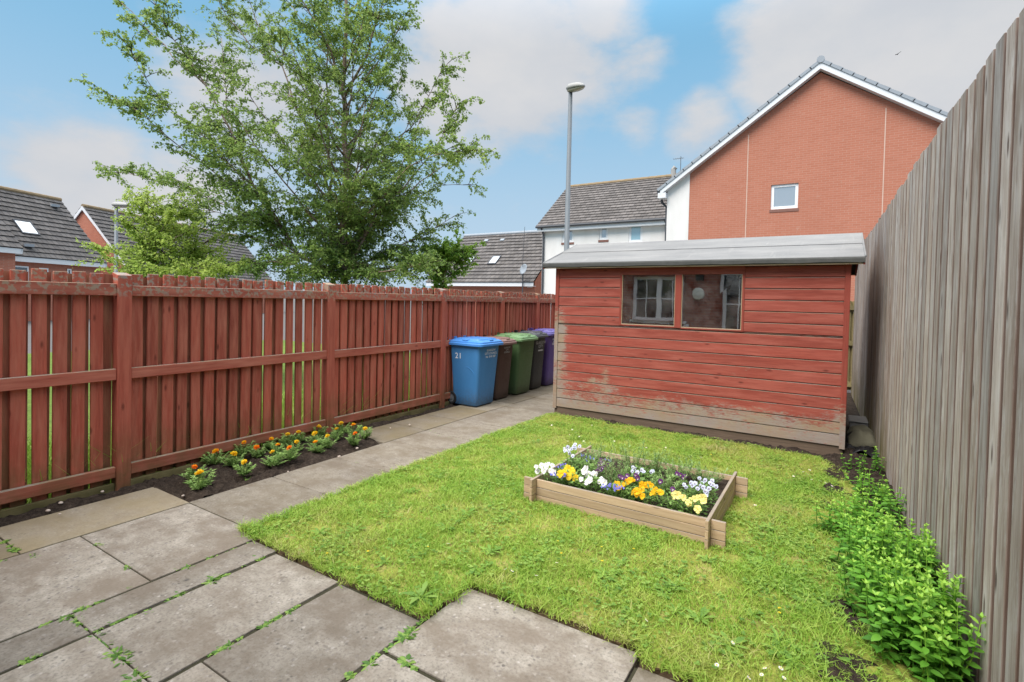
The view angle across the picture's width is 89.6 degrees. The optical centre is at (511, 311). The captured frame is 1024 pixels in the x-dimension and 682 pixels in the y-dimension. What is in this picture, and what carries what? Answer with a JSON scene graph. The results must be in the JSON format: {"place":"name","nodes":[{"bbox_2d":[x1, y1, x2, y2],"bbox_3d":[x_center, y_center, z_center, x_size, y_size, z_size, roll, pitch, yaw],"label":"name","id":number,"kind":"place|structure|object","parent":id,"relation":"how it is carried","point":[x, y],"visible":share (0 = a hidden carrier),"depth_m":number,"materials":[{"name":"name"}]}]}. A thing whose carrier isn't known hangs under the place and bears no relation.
{"place":"outdoors","nodes":[
{"label":"outdoors","id":0,"kind":"place"},
{"bbox_2d":[0,217,22,270],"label":"brick house","id":1,"kind":"structure","parent":0,"point":[10,244],"depth_m":25.74,"materials":[{"name":"tile"}]},
{"bbox_2d":[73,204,271,312],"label":"brick house","id":2,"kind":"structure","parent":0,"point":[95,223],"depth_m":35.20,"materials":[{"name":"tile"}]},
{"bbox_2d":[0,384,673,681],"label":"paved path","id":3,"kind":"structure","parent":0,"point":[329,630],"depth_m":2.67,"materials":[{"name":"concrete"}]},
{"bbox_2d":[102,645,130,660],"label":"paving weed","id":4,"kind":"object","parent":3,"relation":"on","point":[115,652],"visible":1,"depth_m":2.30,"materials":[{"name":"green plant"}]},
{"bbox_2d":[121,669,150,681],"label":"paving weed","id":5,"kind":"object","parent":3,"relation":"on","point":[134,673],"visible":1,"depth_m":2.17,"materials":[{"name":"green plant"}]},
{"bbox_2d":[397,654,415,666],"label":"paving weed","id":6,"kind":"object","parent":3,"relation":"on","point":[403,658],"visible":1,"depth_m":2.31,"materials":[{"name":"green plant"}]},
{"bbox_2d":[447,335,502,405],"bbox_3d":[-0.594,0.914,8.024,0.723,1.042,0.642,2,1,32],"label":"wheelie bin","id":7,"kind":"object","parent":3,"relation":"on","point":[474,361],"visible":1,"depth_m":7.81,"materials":[{"name":"blue plastic"}]},
{"bbox_2d":[483,335,516,399],"bbox_3d":[-0.320,0.919,8.537,0.661,1.022,0.514,2,1,32],"label":"wheelie bin","id":8,"kind":"object","parent":3,"relation":"on","point":[502,374],"visible":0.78,"depth_m":8.37,"materials":[{"name":"brown plastic"}]},
{"bbox_2d":[495,332,537,393],"bbox_3d":[0.027,0.901,9.075,0.682,1.052,0.621,2,1,32],"label":"wheelie bin","id":9,"kind":"object","parent":3,"relation":"on","point":[521,365],"visible":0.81,"depth_m":8.83,"materials":[{"name":"green plastic"}]},
{"bbox_2d":[512,330,547,388],"bbox_3d":[0.314,0.887,9.579,0.578,1.072,0.514,2,1,32],"label":"wheelie bin","id":10,"kind":"object","parent":3,"relation":"on","point":[537,365],"visible":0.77,"depth_m":9.43,"materials":[{"name":"black plastic"}]},
{"bbox_2d":[527,328,554,384],"bbox_3d":[0.623,0.874,10.058,0.578,1.092,0.556,2,1,32],"label":"wheelie bin","id":11,"kind":"object","parent":3,"relation":"on","point":[547,369],"visible":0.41,"depth_m":9.82,"materials":[{"name":"purple plastic"}]},
{"bbox_2d":[28,299,850,392],"bbox_3d":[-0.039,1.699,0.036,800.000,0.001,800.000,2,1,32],"label":"ground","id":12,"kind":"structure","parent":0,"point":[29,334],"depth_m":25.41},
{"bbox_2d":[0,186,107,320],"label":"brick house","id":13,"kind":"structure","parent":12,"relation":"on","point":[46,230],"depth_m":29.37,"materials":[{"name":"tile"}]},
{"bbox_2d":[15,266,28,280],"bbox_3d":[-25.852,-1.782,27.084,0.380,1.200,0.816,2,1,32],"label":"window","id":14,"kind":"structure","parent":13,"relation":"in","point":[26,268],"depth_m":27.26,"materials":[{"name":"white plastic"}]},
{"bbox_2d":[0,482,151,526],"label":"soil strip","id":15,"kind":"object","parent":12,"relation":"on","point":[68,503],"visible":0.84,"depth_m":3.88,"materials":[{"name":"brown soil"}]},
{"bbox_2d":[111,202,134,271],"bbox_3d":[-18.026,-2.134,23.985,1.122,5.843,0.320,1,1,0],"label":"street lamp","id":16,"kind":"object","parent":12,"relation":"on","point":[119,204],"visible":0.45,"depth_m":23.89,"materials":[{"name":"metal"}]},
{"bbox_2d":[2,340,426,509],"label":"grass verge","id":17,"kind":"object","parent":12,"relation":"on","point":[50,403],"depth_m":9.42,"materials":[{"name":"green plant"}]},
{"bbox_2d":[71,178,251,279],"bbox_3d":[-6.279,-0.497,9.462,3.710,3.718,2.123,2,1,32],"label":"young tree","id":18,"kind":"object","parent":17,"relation":"on","point":[153,238],"visible":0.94,"depth_m":9.20,"materials":[{"name":"green plant"}]},
{"bbox_2d":[69,0,500,291],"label":"birch tree","id":19,"kind":"object","parent":17,"relation":"on","point":[387,201],"visible":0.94,"depth_m":9.02,"materials":[{"name":"green plant"}]},
{"bbox_2d":[394,228,486,304],"bbox_3d":[-1.601,-0.112,10.685,1.899,3.104,1.469,2,1,32],"label":"shrub","id":20,"kind":"object","parent":17,"relation":"on","point":[446,248],"visible":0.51,"depth_m":10.41,"materials":[{"name":"green plant"}]},
{"bbox_2d":[143,433,378,501],"bbox_3d":[-2.297,1.471,5.089,0.805,0.142,2.090,2,1,32],"label":"soil bed","id":21,"kind":"object","parent":12,"relation":"on","point":[226,478],"visible":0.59,"depth_m":4.71,"materials":[{"name":"brown soil"}]},
{"bbox_2d":[181,464,210,480],"bbox_3d":[-2.707,1.378,4.405,0.194,0.162,0.237,2,1,32],"label":"marigold","id":22,"kind":"object","parent":21,"relation":"on","point":[190,472],"visible":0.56,"depth_m":4.38,"materials":[{"name":"green plant"}]},
{"bbox_2d":[185,469,215,489],"bbox_3d":[-2.563,1.377,4.223,0.232,0.179,0.249,1,1,1],"label":"marigold","id":23,"kind":"object","parent":21,"relation":"on","point":[200,484],"visible":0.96,"depth_m":4.22,"materials":[{"name":"green plant"}]},
{"bbox_2d":[200,448,229,464],"bbox_3d":[-2.775,1.367,4.849,0.238,0.163,0.208,1,1,1],"label":"marigold","id":24,"kind":"object","parent":21,"relation":"on","point":[211,459],"visible":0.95,"depth_m":4.83,"materials":[{"name":"green plant"}]},
{"bbox_2d":[220,451,244,466],"bbox_3d":[-2.590,1.373,4.784,0.228,0.162,0.209,1,1,-7],"label":"marigold","id":25,"kind":"object","parent":21,"relation":"on","point":[232,462],"visible":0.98,"depth_m":4.76,"materials":[{"name":"green plant"}]},
{"bbox_2d":[228,440,257,456],"bbox_3d":[-2.659,1.361,5.110,0.260,0.169,0.226,2,1,13],"label":"marigold","id":26,"kind":"object","parent":21,"relation":"on","point":[240,453],"visible":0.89,"depth_m":5.09,"materials":[{"name":"green plant"}]},
{"bbox_2d":[233,458,256,476],"bbox_3d":[-2.365,1.386,4.569,0.203,0.154,0.196,1,1,-28],"label":"marigold","id":27,"kind":"object","parent":21,"relation":"on","point":[243,472],"visible":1,"depth_m":4.56,"materials":[{"name":"green plant"}]},
{"bbox_2d":[247,445,265,457],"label":"marigold","id":28,"kind":"object","parent":21,"relation":"on","point":[256,454],"visible":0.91,"depth_m":5.05,"materials":[{"name":"green plant"}]},
{"bbox_2d":[263,437,277,449],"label":"marigold","id":29,"kind":"object","parent":21,"relation":"on","point":[267,445],"visible":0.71,"depth_m":5.33,"materials":[{"name":"green plant"}]},
{"bbox_2d":[261,450,287,465],"bbox_3d":[-2.220,1.380,4.839,0.248,0.162,0.258,1,1,-11],"label":"marigold","id":30,"kind":"object","parent":21,"relation":"on","point":[273,461],"visible":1,"depth_m":4.85,"materials":[{"name":"green plant"}]},
{"bbox_2d":[265,442,285,454],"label":"marigold","id":31,"kind":"object","parent":21,"relation":"on","point":[278,449],"visible":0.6,"depth_m":5.13,"materials":[{"name":"green plant"}]},
{"bbox_2d":[277,432,298,446],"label":"marigold","id":32,"kind":"object","parent":21,"relation":"on","point":[284,440],"visible":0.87,"depth_m":5.47,"materials":[{"name":"green plant"}]},
{"bbox_2d":[279,445,300,460],"bbox_3d":[-2.161,1.379,5.005,0.246,0.159,0.192,2,1,32],"label":"marigold","id":33,"kind":"object","parent":21,"relation":"on","point":[289,455],"visible":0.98,"depth_m":5.01,"materials":[{"name":"green plant"}]},
{"bbox_2d":[285,440,304,451],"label":"marigold","id":34,"kind":"object","parent":21,"relation":"on","point":[297,446],"visible":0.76,"depth_m":5.26,"materials":[{"name":"green plant"}]},
{"bbox_2d":[306,431,323,444],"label":"marigold","id":35,"kind":"object","parent":21,"relation":"on","point":[311,439],"visible":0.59,"depth_m":5.54,"materials":[{"name":"green plant"}]},
{"bbox_2d":[305,440,325,452],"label":"marigold","id":36,"kind":"object","parent":21,"relation":"on","point":[315,448],"visible":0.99,"depth_m":5.25,"materials":[{"name":"green plant"}]},
{"bbox_2d":[314,424,327,437],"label":"marigold","id":37,"kind":"object","parent":21,"relation":"on","point":[321,431],"visible":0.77,"depth_m":5.85,"materials":[{"name":"green plant"}]},
{"bbox_2d":[317,434,338,447],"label":"marigold","id":38,"kind":"object","parent":21,"relation":"on","point":[326,442],"visible":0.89,"depth_m":5.42,"materials":[{"name":"green plant"}]},
{"bbox_2d":[329,427,342,439],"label":"marigold","id":39,"kind":"object","parent":21,"relation":"on","point":[333,434],"visible":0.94,"depth_m":5.78,"materials":[{"name":"green plant"}]},
{"bbox_2d":[332,421,350,432],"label":"marigold","id":40,"kind":"object","parent":21,"relation":"on","point":[341,425],"visible":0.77,"depth_m":6.04,"materials":[{"name":"green plant"}]},
{"bbox_2d":[345,431,359,445],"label":"marigold","id":41,"kind":"object","parent":21,"relation":"on","point":[351,441],"visible":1,"depth_m":5.54,"materials":[{"name":"green plant"}]},
{"bbox_2d":[343,423,363,436],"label":"marigold","id":42,"kind":"object","parent":21,"relation":"on","point":[349,431],"visible":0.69,"depth_m":5.92,"materials":[{"name":"green plant"}]},
{"bbox_2d":[358,426,372,438],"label":"marigold","id":43,"kind":"object","parent":21,"relation":"on","point":[366,434],"visible":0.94,"depth_m":5.82,"materials":[{"name":"green plant"}]},
{"bbox_2d":[0,268,554,517],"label":"picket fence","id":44,"kind":"object","parent":12,"relation":"on","point":[176,364],"visible":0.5,"depth_m":4.78,"materials":[{"name":"red wood"}]},
{"bbox_2d":[345,404,455,433],"bbox_3d":[-1.440,1.461,7.035,0.210,0.107,2.180,2,1,32],"label":"soil strip","id":45,"kind":"object","parent":12,"relation":"on","point":[377,424],"visible":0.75,"depth_m":6.92,"materials":[{"name":"brown soil"}]},
{"bbox_2d":[564,82,584,250],"bbox_3d":[1.524,-2.168,13.037,0.280,7.258,0.664,1,1,-32],"label":"street lamp","id":46,"kind":"object","parent":12,"relation":"on","point":[571,88],"visible":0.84,"depth_m":13.15,"materials":[{"name":"metal"}]},
{"bbox_2d":[572,416,826,458],"bbox_3d":[2.115,1.558,6.442,3.300,0.122,0.320,2,1,32],"label":"soil strip","id":47,"kind":"object","parent":12,"relation":"on","point":[789,449],"visible":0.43,"depth_m":6.11,"materials":[{"name":"brown soil"}]},
{"bbox_2d":[847,301,853,389],"bbox_3d":[4.641,0.590,11.256,5.940,1.759,0.105,2,1,32],"label":"picket fence","id":48,"kind":"object","parent":12,"relation":"on","point":[850,348],"visible":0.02,"depth_m":10.05,"materials":[{"name":"beige wood"}]},
{"bbox_2d":[813,433,969,681],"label":"soil strip","id":49,"kind":"object","parent":12,"relation":"on","point":[835,459],"visible":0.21,"depth_m":3.96,"materials":[{"name":"brown soil"}]},
{"bbox_2d":[809,487,906,550],"bbox_3d":[2.463,1.469,3.676,0.608,0.285,0.839,2,1,32],"label":"mint plant","id":50,"kind":"object","parent":49,"relation":"on","point":[859,513],"visible":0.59,"depth_m":3.67,"materials":[{"name":"green plant"}]},
{"bbox_2d":[846,425,875,449],"bbox_3d":[4.199,1.472,6.172,0.340,0.201,0.840,2,1,32],"label":"sack","id":51,"kind":"object","parent":49,"relation":"on","point":[861,435],"visible":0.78,"depth_m":5.91,"materials":[{"name":"fabric"}]},
{"bbox_2d":[845,431,878,456],"bbox_3d":[3.987,1.516,5.870,0.324,0.148,0.684,2,1,32],"label":"plastic sheet","id":52,"kind":"object","parent":49,"relation":"on","point":[870,451],"visible":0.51,"depth_m":5.74,"materials":[{"name":"black plastic"}]},
{"bbox_2d":[841,450,884,487],"bbox_3d":[3.330,1.483,4.872,0.388,0.247,0.692,2,1,32],"label":"mint plant","id":53,"kind":"object","parent":49,"relation":"on","point":[859,469],"visible":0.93,"depth_m":5.01,"materials":[{"name":"green plant"}]},
{"bbox_2d":[871,446,881,470],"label":"mint plant","id":54,"kind":"object","parent":49,"relation":"on","point":[876,459],"visible":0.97,"depth_m":5.11,"materials":[{"name":"green plant"}]},
{"bbox_2d":[851,468,906,521],"bbox_3d":[2.969,1.481,4.188,0.395,0.263,0.822,2,1,32],"label":"mint plant","id":55,"kind":"object","parent":49,"relation":"on","point":[885,498],"visible":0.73,"depth_m":4.11,"materials":[{"name":"green plant"}]},
{"bbox_2d":[829,510,940,620],"bbox_3d":[2.116,1.421,2.936,0.561,0.396,0.940,2,1,32],"label":"mint plant","id":56,"kind":"object","parent":49,"relation":"on","point":[869,548],"visible":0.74,"depth_m":2.91,"materials":[{"name":"green plant"}]},
{"bbox_2d":[855,553,985,681],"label":"mint plant","id":57,"kind":"object","parent":49,"relation":"on","point":[902,614],"visible":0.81,"depth_m":2.33,"materials":[{"name":"green plant"}]},
{"bbox_2d":[910,589,980,681],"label":"mint plant","id":58,"kind":"object","parent":49,"relation":"on","point":[942,675],"visible":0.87,"depth_m":2.17,"materials":[{"name":"green plant"}]},
{"bbox_2d":[425,229,541,328],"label":"brick house","id":59,"kind":"structure","parent":0,"point":[508,262],"depth_m":30.99,"materials":[{"name":"grey tile"}]},
{"bbox_2d":[0,0,1023,293],"label":"sky","id":60,"kind":"structure","parent":0,"point":[664,81],"materials":[{"name":"blue"}]},
{"bbox_2d":[172,393,971,681],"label":"garden soil","id":61,"kind":"structure","parent":0,"point":[851,408],"depth_m":8.23,"materials":[{"name":"brown soil"}]},
{"bbox_2d":[542,232,866,454],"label":"garden shed","id":62,"kind":"structure","parent":61,"relation":"on","point":[746,338],"depth_m":6.49,"materials":[{"name":"red wood"}]},
{"bbox_2d":[619,275,675,327],"bbox_3d":[1.784,-0.145,6.803,0.747,0.695,0.036,2,1,32],"label":"window","id":63,"kind":"structure","parent":62,"relation":"in","point":[621,276],"depth_m":6.97,"materials":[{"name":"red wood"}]},
{"bbox_2d":[681,274,744,331],"bbox_3d":[2.469,-0.116,6.378,0.747,0.703,0.036,2,1,32],"label":"window","id":64,"kind":"structure","parent":62,"relation":"in","point":[741,329],"depth_m":6.19,"materials":[{"name":"red wood"}]},
{"bbox_2d":[848,415,867,427],"bbox_3d":[4.620,1.504,6.853,0.260,0.155,0.420,2,1,32],"label":"storage box","id":65,"kind":"object","parent":61,"relation":"on","point":[856,420],"visible":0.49,"depth_m":6.74,"materials":[{"name":"grey plastic"}]},
{"bbox_2d":[851,8,1023,681],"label":"board fence","id":66,"kind":"object","parent":61,"relation":"on","point":[937,387],"visible":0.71,"depth_m":2.57,"materials":[{"name":"grey wood"}]},
{"bbox_2d":[233,412,921,681],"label":"lawn","id":67,"kind":"structure","parent":0,"point":[902,667],"depth_m":3.21,"materials":[{"name":"green plant"}]},
{"bbox_2d":[402,581,439,607],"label":"weed","id":68,"kind":"object","parent":67,"relation":"on","point":[420,590],"visible":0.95,"depth_m":2.76,"materials":[{"name":"green plant"}]},
{"bbox_2d":[479,544,502,554],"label":"lawn weed","id":69,"kind":"object","parent":67,"relation":"on","point":[489,548],"visible":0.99,"depth_m":3.28,"materials":[{"name":"green plant"}]},
{"bbox_2d":[593,568,617,579],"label":"lawn weed","id":70,"kind":"object","parent":67,"relation":"on","point":[608,578],"visible":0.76,"depth_m":3.03,"materials":[{"name":"green plant"}]},
{"bbox_2d":[524,445,747,548],"bbox_3d":[1.028,1.453,4.247,1.540,0.204,1.205,2,1,32],"label":"planter","id":71,"kind":"object","parent":67,"relation":"on","point":[711,527],"visible":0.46,"depth_m":3.86,"materials":[{"name":"wood"}]},
{"bbox_2d":[534,462,567,483],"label":"pansy plant","id":72,"kind":"object","parent":71,"relation":"in","point":[545,468],"visible":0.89,"depth_m":4.19,"materials":[{"name":"white plant"}]},
{"bbox_2d":[550,463,577,484],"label":"lobelia plant","id":73,"kind":"object","parent":71,"relation":"in","point":[564,475],"visible":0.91,"depth_m":4.08,"materials":[{"name":"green plant"}]},
{"bbox_2d":[552,464,587,488],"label":"pansy plant","id":74,"kind":"object","parent":71,"relation":"in","point":[569,471],"visible":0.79,"depth_m":4.07,"materials":[{"name":"yellow plant"}]},
{"bbox_2d":[558,443,588,476],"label":"viola plant","id":75,"kind":"object","parent":71,"relation":"in","point":[573,456],"visible":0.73,"depth_m":4.44,"materials":[{"name":"green plant"}]},
{"bbox_2d":[569,453,597,469],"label":"seedling","id":76,"kind":"object","parent":71,"relation":"in","point":[588,460],"visible":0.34,"depth_m":4.46,"materials":[{"name":"green plant"}]},
{"bbox_2d":[568,465,613,493],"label":"pansy plant","id":77,"kind":"object","parent":71,"relation":"in","point":[589,479],"visible":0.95,"depth_m":4.01,"materials":[{"name":"white plant"}]},
{"bbox_2d":[579,440,611,463],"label":"seedling","id":78,"kind":"object","parent":71,"relation":"in","point":[594,453],"visible":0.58,"depth_m":4.74,"materials":[{"name":"green plant"}]},
{"bbox_2d":[585,458,618,484],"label":"viola plant","id":79,"kind":"object","parent":71,"relation":"in","point":[592,467],"visible":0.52,"depth_m":4.24,"materials":[{"name":"green plant"}]},
{"bbox_2d":[590,444,631,487],"bbox_3d":[0.796,1.256,4.116,0.307,0.355,0.358,1,1,-16],"label":"seedling","id":80,"kind":"object","parent":71,"relation":"in","point":[609,476],"visible":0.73,"depth_m":4.09,"materials":[{"name":"green plant"}]},
{"bbox_2d":[599,483,631,496],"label":"lobelia plant","id":81,"kind":"object","parent":71,"relation":"in","point":[615,488],"visible":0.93,"depth_m":3.83,"materials":[{"name":"green plant"}]},
{"bbox_2d":[602,477,645,502],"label":"pansy plant","id":82,"kind":"object","parent":71,"relation":"in","point":[636,493],"visible":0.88,"depth_m":3.87,"materials":[{"name":"yellow plant"}]},
{"bbox_2d":[610,437,648,471],"bbox_3d":[1.020,1.275,4.499,0.323,0.312,0.328,1,1,-3],"label":"seedling","id":83,"kind":"object","parent":71,"relation":"in","point":[627,458],"visible":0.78,"depth_m":4.49,"materials":[{"name":"green plant"}]},
{"bbox_2d":[611,473,647,494],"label":"viola plant","id":84,"kind":"object","parent":71,"relation":"in","point":[637,478],"visible":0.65,"depth_m":4.01,"materials":[{"name":"purple plant"}]},
{"bbox_2d":[620,465,662,486],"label":"viola plant","id":85,"kind":"object","parent":71,"relation":"in","point":[638,470],"visible":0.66,"depth_m":4.24,"materials":[{"name":"white plant"}]},
{"bbox_2d":[623,481,672,507],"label":"pansy plant","id":86,"kind":"object","parent":71,"relation":"in","point":[655,492],"visible":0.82,"depth_m":3.80,"materials":[{"name":"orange plant"}]},
{"bbox_2d":[633,448,670,475],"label":"seedling","id":87,"kind":"object","parent":71,"relation":"in","point":[655,464],"visible":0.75,"depth_m":4.44,"materials":[{"name":"green plant"}]},
{"bbox_2d":[650,466,686,494],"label":"seedling","id":88,"kind":"object","parent":71,"relation":"in","point":[661,486],"visible":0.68,"depth_m":4.04,"materials":[{"name":"green plant"}]},
{"bbox_2d":[657,490,689,511],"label":"pansy plant","id":89,"kind":"object","parent":71,"relation":"in","point":[675,494],"visible":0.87,"depth_m":3.67,"materials":[{"name":"yellow plant"}]},
{"bbox_2d":[657,471,690,495],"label":"viola plant","id":90,"kind":"object","parent":71,"relation":"in","point":[677,474],"visible":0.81,"depth_m":4.04,"materials":[{"name":"green plant"}]},
{"bbox_2d":[660,455,692,480],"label":"seedling","id":91,"kind":"object","parent":71,"relation":"in","point":[680,468],"visible":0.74,"depth_m":4.37,"materials":[{"name":"green plant"}]},
{"bbox_2d":[668,494,708,517],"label":"pansy plant","id":92,"kind":"object","parent":71,"relation":"in","point":[701,499],"visible":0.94,"depth_m":3.59,"materials":[{"name":"yellow plant"}]},
{"bbox_2d":[678,476,718,508],"bbox_3d":[1.383,1.363,3.879,0.313,0.192,0.485,2,1,32],"label":"viola plant","id":93,"kind":"object","parent":71,"relation":"in","point":[704,490],"visible":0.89,"depth_m":3.88,"materials":[{"name":"white plant"}]},
{"bbox_2d":[686,462,729,485],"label":"seedling","id":94,"kind":"object","parent":71,"relation":"in","point":[699,471],"visible":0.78,"depth_m":4.26,"materials":[{"name":"green plant"}]},
{"bbox_2d":[681,607,716,624],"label":"lawn weed","id":95,"kind":"object","parent":67,"relation":"on","point":[704,610],"visible":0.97,"depth_m":2.64,"materials":[{"name":"green plant"}]},
{"bbox_2d":[708,631,747,650],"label":"lawn weed","id":96,"kind":"object","parent":67,"relation":"on","point":[739,639],"visible":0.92,"depth_m":2.44,"materials":[{"name":"green plant"}]},
{"bbox_2d":[717,645,744,668],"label":"lawn weed","id":97,"kind":"object","parent":67,"relation":"on","point":[724,652],"visible":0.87,"depth_m":2.35,"materials":[{"name":"green plant"}]},
{"bbox_2d":[762,643,795,659],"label":"lawn weed","id":98,"kind":"object","parent":67,"relation":"on","point":[771,650],"visible":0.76,"depth_m":2.39,"materials":[{"name":"green plant"}]},
{"bbox_2d":[764,628,797,644],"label":"lawn weed","id":99,"kind":"object","parent":67,"relation":"on","point":[775,636],"visible":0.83,"depth_m":2.48,"materials":[{"name":"green plant"}]},
{"bbox_2d":[778,651,807,670],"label":"lawn weed","id":100,"kind":"object","parent":67,"relation":"on","point":[788,664],"visible":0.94,"depth_m":2.31,"materials":[{"name":"green plant"}]},
{"bbox_2d":[791,595,819,613],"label":"lawn weed","id":101,"kind":"object","parent":67,"relation":"on","point":[800,606],"visible":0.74,"depth_m":2.77,"materials":[{"name":"green plant"}]},
{"bbox_2d":[535,157,682,323],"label":"white house","id":102,"kind":"structure","parent":0,"point":[623,210],"depth_m":25.24,"materials":[{"name":"tile"}]},
{"bbox_2d":[561,230,573,244],"bbox_3d":[2.760,-3.689,25.374,0.687,0.830,0.125,2,1,32],"label":"window","id":103,"kind":"structure","parent":102,"relation":"in","point":[571,239],"depth_m":25.30,"materials":[{"name":"white plastic"}]},
{"bbox_2d":[598,229,608,241],"bbox_3d":[4.347,-3.641,24.390,0.511,0.750,0.125,2,1,32],"label":"window","id":104,"kind":"structure","parent":102,"relation":"in","point":[603,237],"depth_m":24.40,"materials":[{"name":"white plastic"}]},
{"bbox_2d":[629,227,642,241],"bbox_3d":[5.673,-3.575,23.605,0.653,0.834,0.062,2,1,32],"label":"window","id":105,"kind":"structure","parent":102,"relation":"in","point":[635,233],"depth_m":23.61,"materials":[{"name":"white plastic"}]},
{"bbox_2d":[657,55,947,300],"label":"brick house","id":106,"kind":"structure","parent":0,"point":[821,145],"depth_m":17.30,"materials":[{"name":"orange brick"}]},
{"bbox_2d":[769,183,798,212],"bbox_3d":[9.374,-3.891,17.751,0.895,0.960,0.125,2,1,32],"label":"window","id":107,"kind":"structure","parent":106,"relation":"in","point":[783,196],"depth_m":17.76,"materials":[{"name":"white plastic"}]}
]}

